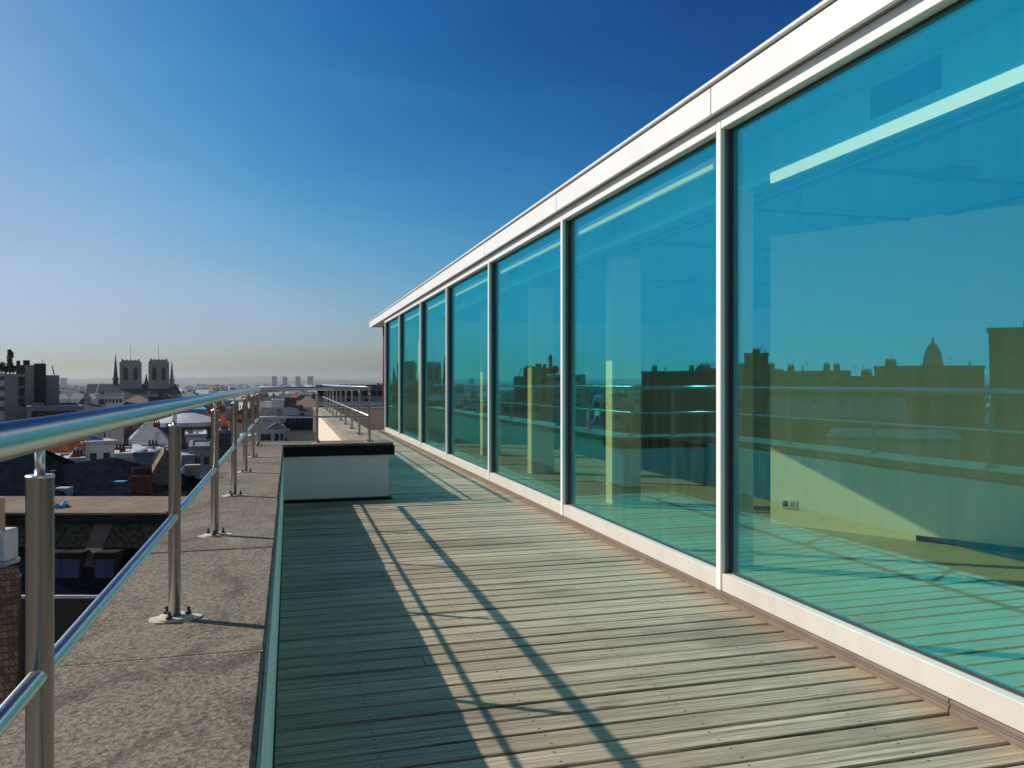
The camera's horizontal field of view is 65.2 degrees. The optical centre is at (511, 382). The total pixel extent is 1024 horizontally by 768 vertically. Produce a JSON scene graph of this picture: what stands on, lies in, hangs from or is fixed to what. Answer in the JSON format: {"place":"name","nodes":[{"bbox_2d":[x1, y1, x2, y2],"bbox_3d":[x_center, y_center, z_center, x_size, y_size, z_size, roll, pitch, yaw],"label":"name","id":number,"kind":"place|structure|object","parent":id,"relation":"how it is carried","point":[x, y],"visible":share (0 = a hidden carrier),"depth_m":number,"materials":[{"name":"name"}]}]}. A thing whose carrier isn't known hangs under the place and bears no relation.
{"place":"outdoors","nodes":[
{"label":"outdoors","id":0,"kind":"place"},
{"bbox_2d":[0,497,20,704],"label":"tiled house","id":1,"kind":"structure","parent":0,"point":[10,629],"depth_m":19.55,"materials":[{"name":"brown tile"}]},
{"bbox_2d":[0,527,19,566],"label":"air conditioner","id":2,"kind":"object","parent":1,"relation":"on","point":[8,546],"visible":0.97,"depth_m":22.19,"materials":[{"name":"white metal"}]},
{"bbox_2d":[0,359,58,421],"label":"stepped tower block","id":3,"kind":"structure","parent":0,"point":[24,386],"depth_m":78.77,"materials":[{"name":"concrete"}]},
{"bbox_2d":[0,361,6,372],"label":"shrub","id":4,"kind":"object","parent":3,"relation":"on","point":[2,364],"visible":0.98,"depth_m":80.29,"materials":[{"name":"green plant"}]},
{"bbox_2d":[2,366,8,373],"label":"shrub","id":5,"kind":"object","parent":3,"relation":"on","point":[4,368],"visible":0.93,"depth_m":80.25,"materials":[{"name":"green plant"}]},
{"bbox_2d":[6,349,15,373],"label":"tree","id":6,"kind":"object","parent":3,"relation":"on","point":[9,360],"visible":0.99,"depth_m":79.92,"materials":[{"name":"green plant"}]},
{"bbox_2d":[18,377,24,385],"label":"window","id":7,"kind":"structure","parent":3,"relation":"in","point":[21,380],"depth_m":78.76,"materials":[{"name":"black glass"}]},
{"bbox_2d":[18,388,24,396],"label":"window","id":8,"kind":"structure","parent":3,"relation":"in","point":[21,391],"depth_m":78.76,"materials":[{"name":"black glass"}]},
{"bbox_2d":[18,398,24,406],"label":"window","id":9,"kind":"structure","parent":3,"relation":"in","point":[21,401],"depth_m":78.76,"materials":[{"name":"black glass"}]},
{"bbox_2d":[55,446,88,461],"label":"lantern house","id":10,"kind":"structure","parent":0,"point":[78,454],"depth_m":61.29,"materials":[{"name":"metal"}]},
{"bbox_2d":[59,391,95,402],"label":"long white terrace","id":11,"kind":"structure","parent":0,"point":[72,398],"depth_m":200.30,"materials":[{"name":"metal"}]},
{"bbox_2d":[78,392,88,409],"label":"grey gabled house","id":12,"kind":"structure","parent":0,"point":[82,401],"depth_m":149.96,"materials":[{"name":"stone"}]},
{"bbox_2d":[0,496,186,681],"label":"mansard house","id":13,"kind":"structure","parent":0,"point":[100,542],"depth_m":29.79,"materials":[{"name":"brown concrete"}]},
{"bbox_2d":[54,501,68,507],"bbox_3d":[-17.994,4.807,31.500,0.840,0.236,0.640,0,0,-16],"label":"tarpaulin","id":14,"kind":"object","parent":13,"relation":"on","point":[64,504],"visible":0.53,"depth_m":31.36,"materials":[{"name":"blue plastic"}]},
{"bbox_2d":[84,396,105,436],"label":"white house","id":15,"kind":"structure","parent":0,"point":[92,405],"depth_m":131.55,"materials":[{"name":"metal"}]},
{"bbox_2d":[96,391,124,446],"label":"white terrace","id":16,"kind":"structure","parent":0,"point":[113,399],"depth_m":170.50,"materials":[{"name":"metal"}]},
{"bbox_2d":[114,439,136,461],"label":"grey block","id":17,"kind":"structure","parent":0,"point":[123,452],"depth_m":63.33,"materials":[{"name":"paint"}]},
{"bbox_2d":[86,342,181,401],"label":"cathedral","id":18,"kind":"structure","parent":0,"point":[131,385],"depth_m":303.32,"materials":[{"name":"stone"}]},
{"bbox_2d":[124,391,150,442],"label":"brown brick block","id":19,"kind":"structure","parent":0,"point":[129,431],"depth_m":179.93,"materials":[{"name":"brick"}]},
{"bbox_2d":[129,467,153,495],"bbox_3d":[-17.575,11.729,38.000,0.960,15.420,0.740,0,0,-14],"label":"chimney stack","id":20,"kind":"object","parent":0,"point":[141,483],"visible":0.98,"depth_m":37.75,"materials":[{"name":"red brick"}]},
{"bbox_2d":[148,393,185,421],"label":"dark slate terrace","id":21,"kind":"structure","parent":0,"point":[162,396],"depth_m":162.41,"materials":[{"name":"grey brick"}]},
{"bbox_2d":[181,442,188,454],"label":"white stepped house","id":22,"kind":"structure","parent":0,"point":[184,449],"depth_m":77.40,"materials":[{"name":"paint"}]},
{"bbox_2d":[153,413,219,443],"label":"oval roof hall","id":23,"kind":"structure","parent":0,"point":[194,421],"depth_m":119.76,"materials":[{"name":"metal"}]},
{"bbox_2d":[185,428,206,453],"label":"building","id":24,"kind":"structure","parent":0,"point":[191,434],"depth_m":92.18,"materials":[{"name":"paint"}]},
{"bbox_2d":[186,406,206,413],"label":"teal roof block","id":25,"kind":"structure","parent":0,"point":[200,410],"depth_m":190.45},
{"bbox_2d":[189,440,210,474],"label":"grey wall house","id":26,"kind":"structure","parent":0,"point":[200,447],"depth_m":80.08,"materials":[{"name":"paint"}]},
{"bbox_2d":[195,457,199,463],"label":"window","id":27,"kind":"structure","parent":26,"relation":"in","point":[197,459],"depth_m":79.79,"materials":[{"name":"black glass"}]},
{"bbox_2d":[204,456,208,463],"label":"window","id":28,"kind":"structure","parent":26,"relation":"in","point":[206,458],"depth_m":80.10,"materials":[{"name":"black glass"}]},
{"bbox_2d":[211,402,227,414],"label":"city house","id":29,"kind":"structure","parent":0,"point":[220,408],"depth_m":276.50,"materials":[{"name":"red tile"}]},
{"bbox_2d":[59,376,382,383],"bbox_3d":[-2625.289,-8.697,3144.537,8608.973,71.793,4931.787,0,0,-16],"label":"hills","id":30,"kind":"structure","parent":0,"point":[221,380],"depth_m":4987.99,"materials":[{"name":"grey"}]},
{"bbox_2d":[59,380,382,387],"bbox_3d":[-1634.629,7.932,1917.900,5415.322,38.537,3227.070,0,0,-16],"label":"hills","id":31,"kind":"structure","parent":0,"point":[330,382],"depth_m":2977.68,"materials":[{"name":"grey"}]},
{"bbox_2d":[219,424,230,459],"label":"blue wall block","id":32,"kind":"structure","parent":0,"point":[224,439],"depth_m":90.02,"materials":[{"name":"metal"}]},
{"bbox_2d":[219,439,222,446],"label":"window","id":33,"kind":"structure","parent":32,"relation":"in","point":[220,440],"depth_m":89.84,"materials":[{"name":"black glass"}]},
{"bbox_2d":[225,439,229,445],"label":"window","id":34,"kind":"structure","parent":32,"relation":"in","point":[227,441],"depth_m":90.08,"materials":[{"name":"black glass"}]},
{"bbox_2d":[260,409,288,441],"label":"pediment house","id":35,"kind":"structure","parent":0,"point":[273,429],"depth_m":112.17,"materials":[{"name":"grey paint"}]},
{"bbox_2d":[272,376,276,385],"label":"tower block","id":36,"kind":"structure","parent":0,"point":[274,380],"depth_m":2100.00,"materials":[{"name":"concrete"}]},
{"bbox_2d":[283,377,286,384],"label":"tower block","id":37,"kind":"structure","parent":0,"point":[284,380],"depth_m":2100.34,"materials":[{"name":"concrete"}]},
{"bbox_2d":[260,404,312,423],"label":"zinc terrace","id":38,"kind":"structure","parent":0,"point":[294,409],"depth_m":172.81,"materials":[{"name":"grey metal"}]},
{"bbox_2d":[295,376,299,385],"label":"tower block","id":39,"kind":"structure","parent":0,"point":[297,380],"depth_m":2099.67,"materials":[{"name":"concrete"}]},
{"bbox_2d":[284,412,312,440],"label":"mansard wing","id":40,"kind":"structure","parent":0,"point":[298,424],"depth_m":116.16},
{"bbox_2d":[296,396,314,406],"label":"brown roof hall","id":41,"kind":"structure","parent":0,"point":[307,401],"depth_m":213.60,"materials":[{"name":"stone"}]},
{"bbox_2d":[307,376,312,385],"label":"tower block","id":42,"kind":"structure","parent":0,"point":[309,380],"depth_m":2100.12,"materials":[{"name":"concrete"}]},
{"bbox_2d":[316,383,382,406],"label":"office block","id":43,"kind":"structure","parent":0,"point":[376,391],"depth_m":61.81,"materials":[{"name":"grey concrete"}]},
{"bbox_2d":[318,391,323,395],"bbox_3d":[-14.636,0.834,61.349,0.478,0.420,0.090,0,0,-10],"label":"window","id":44,"kind":"structure","parent":43,"relation":"in","point":[320,393],"depth_m":61.30,"materials":[{"name":"black glass"}]},
{"bbox_2d":[362,391,367,395],"bbox_3d":[-11.353,0.834,61.936,0.478,0.420,0.090,0,0,-10],"label":"window","id":45,"kind":"structure","parent":43,"relation":"in","point":[364,393],"depth_m":61.89,"materials":[{"name":"black glass"}]},
{"bbox_2d":[377,391,382,395],"bbox_3d":[-10.259,0.834,62.132,0.478,0.420,0.090,0,0,-10],"label":"window","id":46,"kind":"structure","parent":43,"relation":"in","point":[379,393],"depth_m":62.08,"materials":[{"name":"black glass"}]},
{"bbox_2d":[0,0,822,378],"label":"sky","id":47,"kind":"structure","parent":0,"point":[235,187],"materials":[{"name":"blue"}]},
{"label":"city ground","id":48,"kind":"structure","parent":0,"visible":0},
{"bbox_2d":[26,394,82,417],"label":"grey wing","id":49,"kind":"structure","parent":48,"relation":"on","point":[38,409],"depth_m":74.03,"materials":[{"name":"grey concrete"}]},
{"bbox_2d":[32,411,37,417],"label":"window","id":50,"kind":"structure","parent":49,"relation":"in","point":[34,413],"depth_m":73.14,"materials":[{"name":"black glass"}]},
{"bbox_2d":[38,411,44,416],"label":"window","id":51,"kind":"structure","parent":49,"relation":"in","point":[40,413],"depth_m":73.41,"materials":[{"name":"black glass"}]},
{"bbox_2d":[60,378,66,386],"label":"pale slab","id":52,"kind":"structure","parent":48,"relation":"on","point":[63,381],"depth_m":1500.00,"materials":[{"name":"grey concrete"}]},
{"bbox_2d":[45,439,84,452],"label":"red roof house","id":53,"kind":"structure","parent":48,"relation":"on","point":[69,447],"depth_m":68.03,"materials":[{"name":"tile"}]},
{"bbox_2d":[82,410,110,438],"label":"city house","id":54,"kind":"structure","parent":48,"relation":"on","point":[107,435],"depth_m":141.01,"materials":[{"name":"beige tile"}]},
{"bbox_2d":[81,436,118,460],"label":"white gable house","id":55,"kind":"structure","parent":48,"relation":"on","point":[96,447],"depth_m":70.13,"materials":[{"name":"paint"}]},
{"bbox_2d":[90,453,96,459],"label":"window","id":56,"kind":"structure","parent":55,"relation":"in","point":[93,456],"depth_m":69.61,"materials":[{"name":"black glass"}]},
{"bbox_2d":[104,452,109,457],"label":"window","id":57,"kind":"structure","parent":55,"relation":"in","point":[106,455],"depth_m":70.32,"materials":[{"name":"black glass"}]},
{"bbox_2d":[0,450,201,495],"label":"slate house","id":58,"kind":"structure","parent":48,"relation":"on","point":[109,476],"depth_m":44.62,"materials":[{"name":"grey stone"}]},
{"bbox_2d":[129,421,167,445],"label":"zinc roof hall","id":59,"kind":"structure","parent":48,"relation":"on","point":[145,433],"depth_m":94.64,"materials":[{"name":"grey metal"}]},
{"bbox_2d":[132,440,167,451],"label":"white roof house","id":60,"kind":"structure","parent":48,"relation":"on","point":[137,447],"depth_m":63.38,"materials":[{"name":"paint"}]},
{"bbox_2d":[133,432,167,465],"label":"blue grey house","id":61,"kind":"structure","parent":48,"relation":"on","point":[143,456],"depth_m":58.07,"materials":[{"name":"paint"}]},
{"bbox_2d":[152,446,183,494],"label":"tan roof house","id":62,"kind":"structure","parent":48,"relation":"on","point":[160,468],"depth_m":45.73,"materials":[{"name":"stone"}]},
{"bbox_2d":[182,391,198,396],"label":"city house","id":63,"kind":"structure","parent":48,"relation":"on","point":[186,394],"depth_m":432.17,"materials":[{"name":"metal"}]},
{"bbox_2d":[185,464,199,495],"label":"slate gable house","id":64,"kind":"structure","parent":48,"relation":"on","point":[192,471],"depth_m":50.69,"materials":[{"name":"grey"}]},
{"bbox_2d":[181,454,205,478],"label":"dark zinc house","id":65,"kind":"structure","parent":48,"relation":"on","point":[187,458],"depth_m":59.20,"materials":[{"name":"grey metal"}]},
{"bbox_2d":[59,383,380,407],"bbox_3d":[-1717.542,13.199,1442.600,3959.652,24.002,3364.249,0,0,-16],"label":"town","id":66,"kind":"object","parent":48,"relation":"on","point":[200,389],"visible":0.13,"depth_m":905.70},
{"bbox_2d":[220,409,241,439],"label":"brown roof house","id":67,"kind":"structure","parent":48,"relation":"on","point":[225,419],"depth_m":122.03,"materials":[{"name":"red tile"}]},
{"bbox_2d":[222,401,240,406],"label":"city house","id":68,"kind":"structure","parent":48,"relation":"on","point":[226,404],"depth_m":410.10,"materials":[{"name":"grey stone"}]},
{"bbox_2d":[240,432,255,441],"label":"city house","id":69,"kind":"structure","parent":48,"relation":"on","point":[249,436],"depth_m":138.80,"materials":[{"name":"metal"}]},
{"bbox_2d":[237,405,260,429],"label":"city house","id":70,"kind":"structure","parent":48,"relation":"on","point":[239,412],"depth_m":215.28,"materials":[{"name":"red tile"}]},
{"bbox_2d":[241,396,262,401],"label":"city house","id":71,"kind":"structure","parent":48,"relation":"on","point":[249,398],"depth_m":311.22,"materials":[{"name":"grey tile"}]},
{"bbox_2d":[238,401,271,411],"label":"city house","id":72,"kind":"structure","parent":48,"relation":"on","point":[265,403],"depth_m":281.52,"materials":[{"name":"metal"}]},
{"bbox_2d":[263,393,283,400],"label":"city house","id":73,"kind":"structure","parent":48,"relation":"on","point":[273,396],"depth_m":378.46,"materials":[{"name":"metal"}]},
{"bbox_2d":[272,399,283,406],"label":"white box house","id":74,"kind":"structure","parent":48,"relation":"on","point":[277,402],"depth_m":229.96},
{"bbox_2d":[284,397,295,406],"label":"dark box block","id":75,"kind":"structure","parent":48,"relation":"on","point":[288,401],"depth_m":234.96,"materials":[{"name":"metal"}]},
{"bbox_2d":[290,393,304,401],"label":"city house","id":76,"kind":"structure","parent":48,"relation":"on","point":[299,397],"depth_m":366.25,"materials":[{"name":"red tile"}]},
{"bbox_3d":[1.996,13.503,9.485,9.860,23.395,25.200,0,0,-16],"label":"terrace building","id":77,"kind":"object","parent":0,"visible":0},
{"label":"terrace slab","id":78,"kind":"structure","parent":77,"relation":"on","visible":0},
{"bbox_2d":[0,407,394,767],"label":"parapet","id":79,"kind":"structure","parent":78,"relation":"on","point":[134,687],"depth_m":2.00,"materials":[{"name":"grey concrete"}]},
{"bbox_2d":[0,384,373,767],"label":"railing","id":80,"kind":"object","parent":79,"relation":"on","point":[32,693],"visible":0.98,"depth_m":1.09,"materials":[{"name":"metal"}]},
{"bbox_2d":[287,432,390,499],"bbox_3d":[-1.139,1.390,8.507,2.465,0.260,25.000,0,0,-16],"label":"terrace substructure","id":81,"kind":"object","parent":78,"relation":"on","point":[300,436],"visible":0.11,"depth_m":18.67,"materials":[{"name":"grey concrete"}]},
{"bbox_2d":[274,429,1023,767],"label":"wooden deck","id":82,"kind":"structure","parent":81,"relation":"on","point":[434,613],"depth_m":3.41,"materials":[{"name":"wood"}]},
{"bbox_2d":[312,407,384,431],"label":"end wall","id":83,"kind":"structure","parent":78,"relation":"on","point":[377,418],"depth_m":20.67,"materials":[{"name":"stone"}]},
{"bbox_2d":[369,0,1023,748],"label":"glass pavilion","id":84,"kind":"structure","parent":78,"relation":"on","point":[745,334],"depth_m":6.87,"materials":[{"name":"blue glass"}]}
]}

